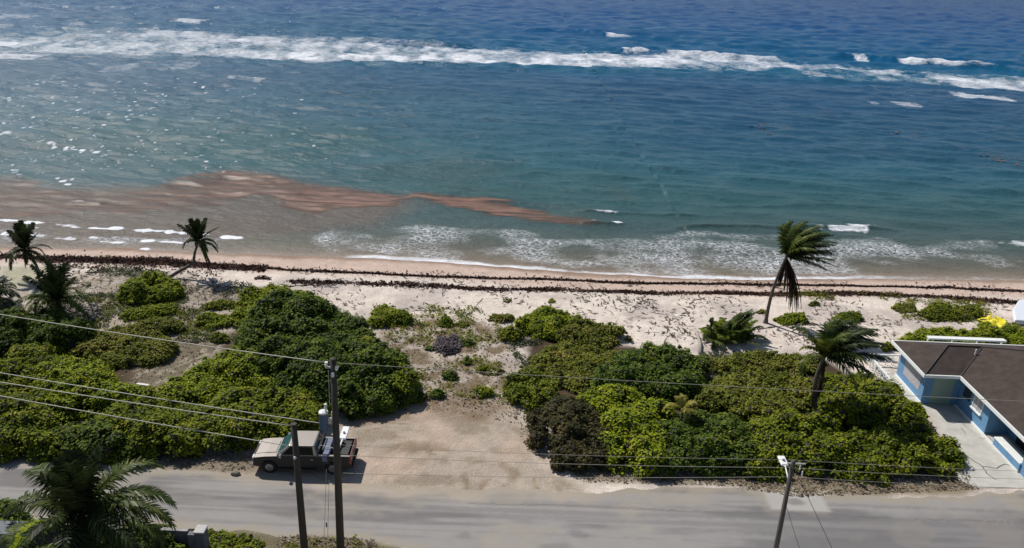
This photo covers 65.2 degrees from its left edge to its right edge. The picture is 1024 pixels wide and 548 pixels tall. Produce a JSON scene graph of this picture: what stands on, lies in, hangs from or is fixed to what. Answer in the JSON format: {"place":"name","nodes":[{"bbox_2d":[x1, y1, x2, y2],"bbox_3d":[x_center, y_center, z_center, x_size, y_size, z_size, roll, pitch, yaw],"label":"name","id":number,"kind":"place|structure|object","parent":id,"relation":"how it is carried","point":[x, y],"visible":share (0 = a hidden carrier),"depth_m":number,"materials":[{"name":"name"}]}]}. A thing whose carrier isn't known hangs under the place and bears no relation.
{"place":"outdoors","nodes":[
{"label":"outdoors","id":0,"kind":"place"},
{"bbox_2d":[0,0,1023,280],"bbox_3d":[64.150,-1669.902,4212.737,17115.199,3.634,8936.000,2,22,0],"label":"sea","id":1,"kind":"structure","parent":0,"point":[640,136],"depth_m":141.76,"materials":[{"name":"liquid"}]},
{"bbox_2d":[16,170,591,222],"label":"seaweed mat","id":2,"kind":"object","parent":1,"relation":"on","point":[347,198],"visible":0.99,"depth_m":99.59,"materials":[{"name":"plant"}]},
{"bbox_2d":[759,110,1017,166],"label":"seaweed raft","id":3,"kind":"object","parent":1,"relation":"on","point":[891,133],"visible":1,"depth_m":150.07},
{"bbox_2d":[0,247,1023,547],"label":"ground","id":4,"kind":"structure","parent":0,"point":[452,435],"depth_m":65.25,"materials":[{"name":"sand"}]},
{"bbox_2d":[0,279,20,310],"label":"bush","id":5,"kind":"object","parent":4,"relation":"on","point":[4,290],"visible":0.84,"depth_m":66.25,"materials":[{"name":"green plant"}]},
{"bbox_2d":[0,520,27,545],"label":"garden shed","id":6,"kind":"structure","parent":4,"relation":"on","point":[5,526],"depth_m":37.82,"materials":[{"name":"white metal"}]},
{"bbox_2d":[0,497,36,521],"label":"garden bush","id":7,"kind":"object","parent":4,"relation":"on","point":[6,502],"visible":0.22,"depth_m":41.13,"materials":[{"name":"green plant"}]},
{"bbox_2d":[0,353,50,404],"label":"sea grape bush","id":8,"kind":"object","parent":4,"relation":"on","point":[15,366],"visible":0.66,"depth_m":53.72,"materials":[{"name":"green plant"}]},
{"bbox_2d":[4,220,51,278],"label":"coconut palm","id":9,"kind":"object","parent":4,"relation":"on","point":[21,236],"visible":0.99,"depth_m":70.41,"materials":[{"name":"green plant"}]},
{"bbox_2d":[0,390,63,464],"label":"sea grape bush","id":10,"kind":"object","parent":4,"relation":"on","point":[21,422],"visible":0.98,"depth_m":47.93,"materials":[{"name":"green plant"}]},
{"bbox_2d":[0,519,69,547],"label":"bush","id":11,"kind":"object","parent":4,"relation":"on","point":[13,539],"visible":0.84,"depth_m":35.26,"materials":[{"name":"green plant"}]},
{"bbox_2d":[3,342,70,366],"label":"sea grape bush","id":12,"kind":"object","parent":4,"relation":"on","point":[34,354],"visible":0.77,"depth_m":57.34,"materials":[{"name":"green plant"}]},
{"bbox_2d":[0,305,96,356],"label":"sea grape bush","id":13,"kind":"object","parent":4,"relation":"on","point":[19,331],"visible":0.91,"depth_m":59.91,"materials":[{"name":"green plant"}]},
{"bbox_2d":[17,259,92,317],"bbox_3d":[-35.752,1.503,62.713,4.925,5.883,4.690,2,22,0],"label":"coconut palm","id":14,"kind":"object","parent":4,"relation":"on","point":[53,284],"visible":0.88,"depth_m":62.03,"materials":[{"name":"green plant"}]},
{"bbox_2d":[63,302,102,320],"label":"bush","id":15,"kind":"object","parent":4,"relation":"on","point":[89,310],"visible":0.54,"depth_m":65.31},
{"bbox_2d":[0,444,177,547],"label":"coconut palm","id":16,"kind":"object","parent":4,"relation":"on","point":[70,478],"visible":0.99,"depth_m":36.74,"materials":[{"name":"green plant"}]},
{"bbox_2d":[22,413,168,465],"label":"sea grape bush","id":17,"kind":"object","parent":4,"relation":"on","point":[73,436],"visible":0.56,"depth_m":47.48,"materials":[{"name":"green plant"}]},
{"bbox_2d":[34,353,158,422],"bbox_3d":[-28.914,7.443,53.688,11.127,2.421,6.356,15,25,29],"label":"sea grape bush","id":18,"kind":"object","parent":4,"relation":"on","point":[80,371],"visible":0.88,"depth_m":52.93,"materials":[{"name":"green plant"}]},
{"bbox_2d":[33,524,188,547],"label":"boundary wall","id":19,"kind":"structure","parent":4,"relation":"on","point":[181,536],"depth_m":40.69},
{"bbox_2d":[68,323,180,368],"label":"sea grape bush","id":20,"kind":"object","parent":4,"relation":"on","point":[106,346],"visible":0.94,"depth_m":59.34,"materials":[{"name":"green plant"}]},
{"bbox_2d":[101,523,190,547],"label":"garden bush","id":21,"kind":"object","parent":4,"relation":"on","point":[172,542],"visible":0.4,"depth_m":39.99,"materials":[{"name":"green plant"}]},
{"bbox_2d":[117,303,178,321],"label":"round bush","id":22,"kind":"object","parent":4,"relation":"on","point":[150,310],"visible":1,"depth_m":65.38,"materials":[{"name":"green plant"}]},
{"bbox_2d":[116,270,185,305],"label":"round bush","id":23,"kind":"object","parent":4,"relation":"on","point":[145,288],"visible":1,"depth_m":68.01,"materials":[{"name":"green plant"}]},
{"bbox_2d":[96,386,217,465],"bbox_3d":[-22.191,9.117,49.949,8.318,2.648,7.164,2,22,0],"label":"sea grape bush","id":24,"kind":"object","parent":4,"relation":"on","point":[183,442],"visible":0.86,"depth_m":48.48,"materials":[{"name":"green plant"}]},
{"bbox_2d":[134,316,188,335],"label":"round bush","id":25,"kind":"object","parent":4,"relation":"on","point":[165,325],"visible":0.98,"depth_m":62.92,"materials":[{"name":"green plant"}]},
{"bbox_2d":[166,218,218,277],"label":"coconut palm","id":26,"kind":"object","parent":4,"relation":"on","point":[195,229],"visible":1,"depth_m":72.48,"materials":[{"name":"green plant"}]},
{"bbox_2d":[187,525,209,547],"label":"gate pillar","id":27,"kind":"structure","parent":4,"relation":"on","point":[198,536],"depth_m":40.33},
{"bbox_2d":[192,310,231,330],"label":"round bush","id":28,"kind":"object","parent":4,"relation":"on","point":[213,319],"visible":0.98,"depth_m":64.36,"materials":[{"name":"green plant"}]},
{"bbox_2d":[155,344,274,406],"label":"sea grape bush","id":29,"kind":"object","parent":4,"relation":"on","point":[206,380],"visible":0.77,"depth_m":54.83,"materials":[{"name":"green plant"}]},
{"bbox_2d":[207,331,230,343],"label":"round bush","id":30,"kind":"object","parent":4,"relation":"on","point":[218,336],"visible":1,"depth_m":62.03,"materials":[{"name":"green plant"}]},
{"bbox_2d":[201,299,238,310],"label":"round bush","id":31,"kind":"object","parent":4,"relation":"on","point":[218,304],"visible":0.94,"depth_m":67.31,"materials":[{"name":"green plant"}]},
{"bbox_2d":[230,470,239,475],"bbox_3d":[-16.192,11.638,46.817,0.584,0.320,0.366,2,22,0],"label":"boulder","id":32,"kind":"object","parent":4,"relation":"on","point":[235,473],"visible":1,"depth_m":46.71,"materials":[{"name":"stone"}]},
{"bbox_2d":[208,528,265,547],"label":"vine cover","id":33,"kind":"object","parent":4,"relation":"on","point":[224,539],"visible":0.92,"depth_m":41.40,"materials":[{"name":"green plant"}]},
{"bbox_2d":[193,382,330,453],"bbox_3d":[-16.128,8.697,51.725,8.824,2.485,7.012,-7,24,-22],"label":"sea grape bush","id":34,"kind":"object","parent":4,"relation":"on","point":[294,403],"visible":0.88,"depth_m":50.20,"materials":[{"name":"green plant"}]},
{"bbox_2d":[229,282,327,333],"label":"sea grape bush","id":35,"kind":"object","parent":4,"relation":"on","point":[247,297],"visible":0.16,"depth_m":67.53,"materials":[{"name":"green plant"}]},
{"bbox_2d":[291,422,307,547],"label":"utility pole","id":36,"kind":"object","parent":4,"relation":"on","point":[300,502],"visible":1,"depth_m":38.74,"materials":[{"name":"brown wood"}]},
{"bbox_2d":[0,382,290,425],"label":"overhead wire","id":37,"kind":"object","parent":36,"relation":"attached to","point":[145,404],"visible":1,"depth_m":38.49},
{"bbox_2d":[1,396,291,446],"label":"overhead wire","id":38,"kind":"object","parent":36,"relation":"attached to","point":[145,421],"visible":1,"depth_m":38.71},
{"bbox_2d":[251,431,358,473],"bbox_3d":[-12.303,10.528,47.669,5.980,1.901,2.480,2,22,-1],"label":"pickup truck","id":39,"kind":"object","parent":4,"relation":"on","point":[273,456],"visible":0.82,"depth_m":46.90,"materials":[{"name":"paint"}]},
{"bbox_2d":[322,438,332,461],"bbox_3d":[-10.962,10.514,47.514,0.508,0.678,1.808,2,22,0],"label":"folded tarp","id":40,"kind":"object","parent":39,"relation":"on","point":[326,451],"visible":0.86,"depth_m":47.23,"materials":[{"name":"blue fabric"}]},
{"bbox_2d":[341,440,352,454],"bbox_3d":[-9.863,10.557,47.712,0.480,0.530,1.440,2,22,0],"label":"storage crate","id":41,"kind":"object","parent":39,"relation":"on","point":[346,449],"visible":0.79,"depth_m":47.58,"materials":[{"name":"plastic"}]},
{"bbox_2d":[281,281,332,287],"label":"fallen branch","id":42,"kind":"object","parent":4,"relation":"on","point":[306,285],"visible":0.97,"depth_m":72.54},
{"bbox_2d":[231,288,426,420],"bbox_3d":[-14.435,5.363,58.521,10.800,3.790,17.966,-13,27,-34],"label":"sea grape bush","id":43,"kind":"object","parent":4,"relation":"on","point":[285,323],"visible":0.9,"depth_m":56.14,"materials":[{"name":"green plant"}]},
{"bbox_2d":[318,357,349,547],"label":"utility pole","id":44,"kind":"object","parent":4,"relation":"on","point":[325,420],"visible":1,"depth_m":37.77,"materials":[{"name":"brown wood"}]},
{"bbox_2d":[0,314,324,362],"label":"overhead wire","id":45,"kind":"object","parent":44,"relation":"attached to","point":[164,340],"visible":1,"depth_m":38.86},
{"bbox_2d":[0,372,331,424],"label":"overhead wire","id":46,"kind":"object","parent":44,"relation":"attached to","point":[162,399],"visible":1,"depth_m":38.79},
{"bbox_2d":[345,455,787,467],"bbox_3d":[2.082,8.641,36.945,20.614,1.604,0.021,4,22,5],"label":"overhead wire","id":47,"kind":"object","parent":44,"relation":"attached to","point":[580,464],"visible":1,"depth_m":36.85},
{"bbox_2d":[348,445,787,459],"bbox_3d":[2.065,8.179,36.758,20.544,1.452,0.016,4,22,5],"label":"overhead wire","id":48,"kind":"object","parent":44,"relation":"attached to","point":[580,455],"visible":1,"depth_m":36.67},
{"bbox_2d":[342,363,1023,401],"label":"overhead wire","id":49,"kind":"object","parent":44,"relation":"attached to","point":[681,383],"visible":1,"depth_m":36.11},
{"bbox_2d":[351,336,424,404],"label":"sea grape bush","id":50,"kind":"object","parent":4,"relation":"on","point":[413,376],"visible":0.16,"depth_m":54.71,"materials":[{"name":"green plant"}]},
{"bbox_2d":[367,304,412,329],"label":"round bush","id":51,"kind":"object","parent":4,"relation":"on","point":[381,315],"visible":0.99,"depth_m":65.64,"materials":[{"name":"green plant"}]},
{"bbox_2d":[35,263,811,416],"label":"ground cover","id":52,"kind":"object","parent":4,"relation":"on","point":[515,353],"visible":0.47,"depth_m":66.61,"materials":[{"name":"green plant"}]},
{"bbox_2d":[428,387,445,399],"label":"round bush","id":53,"kind":"object","parent":4,"relation":"on","point":[438,393],"visible":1,"depth_m":55.46,"materials":[{"name":"green plant"}]},
{"bbox_2d":[437,313,454,327],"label":"round bush","id":54,"kind":"object","parent":4,"relation":"on","point":[445,320],"visible":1,"depth_m":65.80,"materials":[{"name":"green plant"}]},
{"bbox_2d":[432,333,463,356],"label":"twiggy bush","id":55,"kind":"object","parent":4,"relation":"on","point":[449,345],"visible":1,"depth_m":62.33,"materials":[{"name":"plant"}]},
{"bbox_2d":[440,369,458,381],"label":"round bush","id":56,"kind":"object","parent":4,"relation":"on","point":[451,374],"visible":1,"depth_m":57.98,"materials":[{"name":"green plant"}]},
{"bbox_2d":[454,320,468,326],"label":"round bush","id":57,"kind":"object","parent":4,"relation":"on","point":[460,324],"visible":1,"depth_m":65.92,"materials":[{"name":"green plant"}]},
{"bbox_2d":[460,355,471,364],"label":"round bush","id":58,"kind":"object","parent":4,"relation":"on","point":[467,360],"visible":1,"depth_m":60.30,"materials":[{"name":"green plant"}]},
{"bbox_2d":[460,338,475,347],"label":"round bush","id":59,"kind":"object","parent":4,"relation":"on","point":[465,341],"visible":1,"depth_m":62.91,"materials":[{"name":"green plant"}]},
{"bbox_2d":[476,364,490,372],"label":"round bush","id":60,"kind":"object","parent":4,"relation":"on","point":[484,368],"visible":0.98,"depth_m":59.27,"materials":[{"name":"green plant"}]},
{"bbox_2d":[471,385,496,398],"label":"round bush","id":61,"kind":"object","parent":4,"relation":"on","point":[486,391],"visible":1,"depth_m":55.91,"materials":[{"name":"green plant"}]},
{"bbox_2d":[481,367,504,375],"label":"round bush","id":62,"kind":"object","parent":4,"relation":"on","point":[497,369],"visible":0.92,"depth_m":58.97,"materials":[{"name":"green plant"}]},
{"bbox_2d":[14,288,978,547],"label":"leaf litter","id":63,"kind":"object","parent":4,"relation":"on","point":[800,494],"visible":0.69,"depth_m":48.17,"materials":[{"name":"plant"}]},
{"bbox_2d":[487,313,514,322],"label":"round bush","id":64,"kind":"object","parent":4,"relation":"on","point":[500,317],"visible":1,"depth_m":66.91,"materials":[{"name":"green plant"}]},
{"bbox_2d":[497,324,524,341],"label":"round bush","id":65,"kind":"object","parent":4,"relation":"on","point":[511,333],"visible":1,"depth_m":63.73,"materials":[{"name":"green plant"}]},
{"bbox_2d":[0,249,1023,304],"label":"beach wrack","id":66,"kind":"object","parent":4,"relation":"on","point":[143,260],"visible":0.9,"depth_m":76.10,"materials":[{"name":"brown plant"}]},
{"bbox_2d":[501,365,559,413],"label":"sea grape bush","id":67,"kind":"object","parent":4,"relation":"on","point":[537,391],"visible":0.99,"depth_m":55.39,"materials":[{"name":"green plant"}]},
{"bbox_2d":[65,267,1013,346],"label":"beach debris","id":68,"kind":"object","parent":4,"relation":"on","point":[639,302],"visible":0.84,"depth_m":71.35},
{"bbox_2d":[88,289,991,547],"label":"beach plants","id":69,"kind":"object","parent":4,"relation":"on","point":[499,328],"visible":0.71,"depth_m":65.29,"materials":[{"name":"green plant"}]},
{"bbox_2d":[513,303,582,340],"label":"sea grape bush","id":70,"kind":"object","parent":4,"relation":"on","point":[542,322],"visible":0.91,"depth_m":65.02,"materials":[{"name":"green plant"}]},
{"bbox_2d":[523,391,617,473],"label":"sea grape bush","id":71,"kind":"object","parent":4,"relation":"on","point":[578,424],"visible":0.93,"depth_m":49.91,"materials":[{"name":"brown plant"}]},
{"bbox_2d":[527,338,616,394],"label":"sea grape bush","id":72,"kind":"object","parent":4,"relation":"on","point":[566,359],"visible":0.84,"depth_m":59.42,"materials":[{"name":"green plant"}]},
{"bbox_2d":[553,316,633,350],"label":"sea grape bush","id":73,"kind":"object","parent":4,"relation":"on","point":[588,330],"visible":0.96,"depth_m":64.12,"materials":[{"name":"green plant"}]},
{"bbox_2d":[575,383,677,478],"bbox_3d":[7.731,9.448,52.001,7.095,2.627,10.153,-4,23,-15],"label":"sea grape bush","id":74,"kind":"object","parent":4,"relation":"on","point":[634,425],"visible":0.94,"depth_m":50.24,"materials":[{"name":"green plant"}]},
{"bbox_2d":[585,340,708,402],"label":"sea grape bush","id":75,"kind":"object","parent":4,"relation":"on","point":[650,363],"visible":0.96,"depth_m":57.07,"materials":[{"name":"green plant"}]},
{"bbox_2d":[662,393,700,419],"bbox_3d":[10.872,9.308,51.589,2.488,2.876,1.835,2,22,0],"label":"young palm","id":76,"kind":"object","parent":4,"relation":"on","point":[683,403],"visible":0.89,"depth_m":51.09,"materials":[{"name":"green plant"}]},
{"bbox_2d":[695,329,701,353],"bbox_3d":[15.127,5.437,64.788,0.388,0.499,4.285,5,22,7],"label":"driftwood log","id":77,"kind":"object","parent":4,"relation":"on","point":[699,343],"visible":0.97,"depth_m":64.08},
{"bbox_2d":[649,409,768,479],"bbox_3d":[12.227,10.344,50.506,8.275,2.338,7.001,2,22,0],"label":"sea grape bush","id":78,"kind":"object","parent":4,"relation":"on","point":[728,439],"visible":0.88,"depth_m":48.92,"materials":[{"name":"green plant"}]},
{"bbox_2d":[698,308,768,350],"bbox_3d":[18.168,4.197,64.900,5.682,3.008,4.836,2,22,0],"label":"young palm","id":79,"kind":"object","parent":4,"relation":"on","point":[738,327],"visible":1,"depth_m":64.71,"materials":[{"name":"green plant"}]},
{"bbox_2d":[687,367,812,423],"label":"sea grape bush","id":80,"kind":"object","parent":4,"relation":"on","point":[762,402],"visible":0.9,"depth_m":55.99,"materials":[{"name":"green plant"}]},
{"bbox_2d":[693,349,827,375],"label":"sea grape bush","id":81,"kind":"object","parent":4,"relation":"on","point":[763,359],"visible":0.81,"depth_m":60.89,"materials":[{"name":"green plant"}]},
{"bbox_2d":[773,456,805,547],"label":"utility pole","id":82,"kind":"object","parent":4,"relation":"on","point":[792,463],"visible":0.91,"depth_m":36.39,"materials":[{"name":"grey wood"}]},
{"bbox_2d":[349,473,787,477],"bbox_3d":[2.095,9.344,37.228,20.694,2.151,0.021,4,22,5],"label":"overhead wire","id":83,"kind":"object","parent":82,"relation":"attached to","point":[580,477],"visible":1,"depth_m":37.00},
{"bbox_2d":[795,470,831,547],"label":"overhead wire","id":84,"kind":"object","parent":82,"relation":"attached to","point":[814,510],"visible":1,"depth_m":35.99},
{"bbox_2d":[788,459,1008,470],"bbox_3d":[20.341,8.653,35.884,16.115,0.375,0.018,2,22,-1],"label":"overhead wire","id":85,"kind":"object","parent":82,"relation":"attached to","point":[904,466],"visible":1,"depth_m":35.82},
{"bbox_2d":[788,467,1009,478],"bbox_3d":[20.432,9.051,36.044,16.186,0.381,0.018,2,22,-1],"label":"overhead wire","id":86,"kind":"object","parent":82,"relation":"attached to","point":[909,474],"visible":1,"depth_m":35.99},
{"bbox_2d":[799,477,1007,487],"bbox_3d":[20.536,9.507,36.226,16.269,0.388,0.018,2,22,-1],"label":"overhead wire","id":87,"kind":"object","parent":82,"relation":"attached to","point":[907,483],"visible":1,"depth_m":36.17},
{"bbox_2d":[773,312,808,325],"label":"round bush","id":88,"kind":"object","parent":4,"relation":"on","point":[790,318],"visible":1,"depth_m":68.81,"materials":[{"name":"green plant"}]},
{"bbox_2d":[742,408,857,483],"bbox_3d":[18.075,10.493,50.750,8.357,2.272,7.094,2,22,0],"label":"sea grape bush","id":89,"kind":"object","parent":4,"relation":"on","point":[810,440],"visible":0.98,"depth_m":49.71,"materials":[{"name":"green plant"}]},
{"bbox_2d":[763,220,837,323],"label":"coconut palm","id":90,"kind":"object","parent":4,"relation":"on","point":[796,242],"visible":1,"depth_m":66.05,"materials":[{"name":"green plant"}]},
{"bbox_2d":[807,300,819,306],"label":"round bush","id":91,"kind":"object","parent":4,"relation":"on","point":[815,302],"visible":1,"depth_m":72.36,"materials":[{"name":"green plant"}]},
{"bbox_2d":[790,317,891,414],"bbox_3d":[21.540,6.551,53.683,6.268,7.361,5.572,2,22,0],"label":"coconut palm","id":92,"kind":"object","parent":4,"relation":"on","point":[838,341],"visible":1,"depth_m":52.34,"materials":[{"name":"green plant"}]},
{"bbox_2d":[831,310,864,323],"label":"round bush","id":93,"kind":"object","parent":4,"relation":"on","point":[850,315],"visible":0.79,"depth_m":69.70,"materials":[{"name":"green plant"}]},
{"bbox_2d":[808,369,933,433],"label":"sea grape bush","id":94,"kind":"object","parent":4,"relation":"on","point":[873,409],"visible":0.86,"depth_m":54.10,"materials":[{"name":"green plant"}]},
{"bbox_2d":[867,353,900,381],"bbox_3d":[28.856,7.703,59.771,2.540,1.000,5.500,2,22,0],"label":"deck railing","id":95,"kind":"object","parent":4,"relation":"on","point":[880,367],"visible":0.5,"depth_m":61.26,"materials":[{"name":"white paint"}]},
{"bbox_2d":[881,341,896,352],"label":"round bush","id":96,"kind":"object","parent":4,"relation":"on","point":[890,346],"visible":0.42,"depth_m":64.50,"materials":[{"name":"green plant"}]},
{"bbox_2d":[877,374,916,401],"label":"deck floor","id":97,"kind":"structure","parent":4,"relation":"on","point":[910,397],"depth_m":59.77,"materials":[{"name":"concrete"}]},
{"bbox_2d":[827,415,967,487],"bbox_3d":[24.041,10.930,50.369,9.515,2.209,6.233,2,22,0],"label":"sea grape bush","id":98,"kind":"object","parent":4,"relation":"on","point":[921,444],"visible":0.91,"depth_m":49.43,"materials":[{"name":"green plant"}]},
{"bbox_2d":[890,301,917,313],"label":"round bush","id":99,"kind":"object","parent":4,"relation":"on","point":[900,307],"visible":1,"depth_m":72.37,"materials":[{"name":"green plant"}]},
{"bbox_2d":[917,301,983,322],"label":"round bush","id":100,"kind":"object","parent":4,"relation":"on","point":[934,311],"visible":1,"depth_m":71.06,"materials":[{"name":"green plant"}]},
{"bbox_2d":[891,336,1023,476],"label":"beach house","id":101,"kind":"structure","parent":4,"relation":"on","point":[954,372],"depth_m":55.67,"materials":[{"name":"blue paint"}]},
{"bbox_2d":[903,360,921,389],"bbox_3d":[29.238,7.179,58.367,0.015,1.550,2.500,2,22,0],"label":"side window","id":102,"kind":"structure","parent":101,"relation":"in","point":[910,372],"depth_m":58.37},
{"bbox_2d":[928,378,955,403],"bbox_3d":[30.559,8.163,56.819,1.500,2.420,0.070,2,22,0],"label":"carport door","id":103,"kind":"structure","parent":101,"relation":"in","point":[941,387],"depth_m":56.84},
{"bbox_2d":[963,386,971,401],"bbox_3d":[31.699,8.244,55.631,0.015,1.000,0.900,2,22,0],"label":"window","id":104,"kind":"structure","parent":101,"relation":"in","point":[967,393],"depth_m":55.65,"materials":[{"name":"black glass"}]},
{"bbox_2d":[969,395,983,415],"bbox_3d":[31.610,8.817,54.327,0.150,1.210,1.250,2,22,0],"label":"window","id":105,"kind":"structure","parent":101,"relation":"in","point":[978,404],"depth_m":54.38,"materials":[{"name":"glass"}]},
{"bbox_2d":[1015,436,1023,449],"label":"front door","id":106,"kind":"structure","parent":101,"relation":"in","point":[1019,442],"depth_m":52.21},
{"bbox_2d":[894,320,1023,344],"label":"hedge","id":107,"kind":"object","parent":4,"relation":"on","point":[1010,333],"visible":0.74,"depth_m":66.27,"materials":[{"name":"green plant"}]},
{"bbox_2d":[977,313,1007,326],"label":"yellow tarp","id":108,"kind":"object","parent":4,"relation":"on","point":[999,321],"visible":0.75,"depth_m":70.58,"materials":[{"name":"plastic"}]},
{"bbox_2d":[1012,300,1023,324],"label":"white boat cover","id":109,"kind":"object","parent":4,"relation":"on","point":[1018,313],"visible":0.83,"depth_m":71.34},
{"bbox_2d":[0,461,1023,547],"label":"road","id":110,"kind":"structure","parent":0,"point":[666,516],"depth_m":44.61,"materials":[{"name":"asphalt"}]},
{"bbox_2d":[921,404,1023,487],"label":"driveway","id":111,"kind":"structure","parent":0,"point":[984,455],"depth_m":51.57,"materials":[{"name":"concrete"}]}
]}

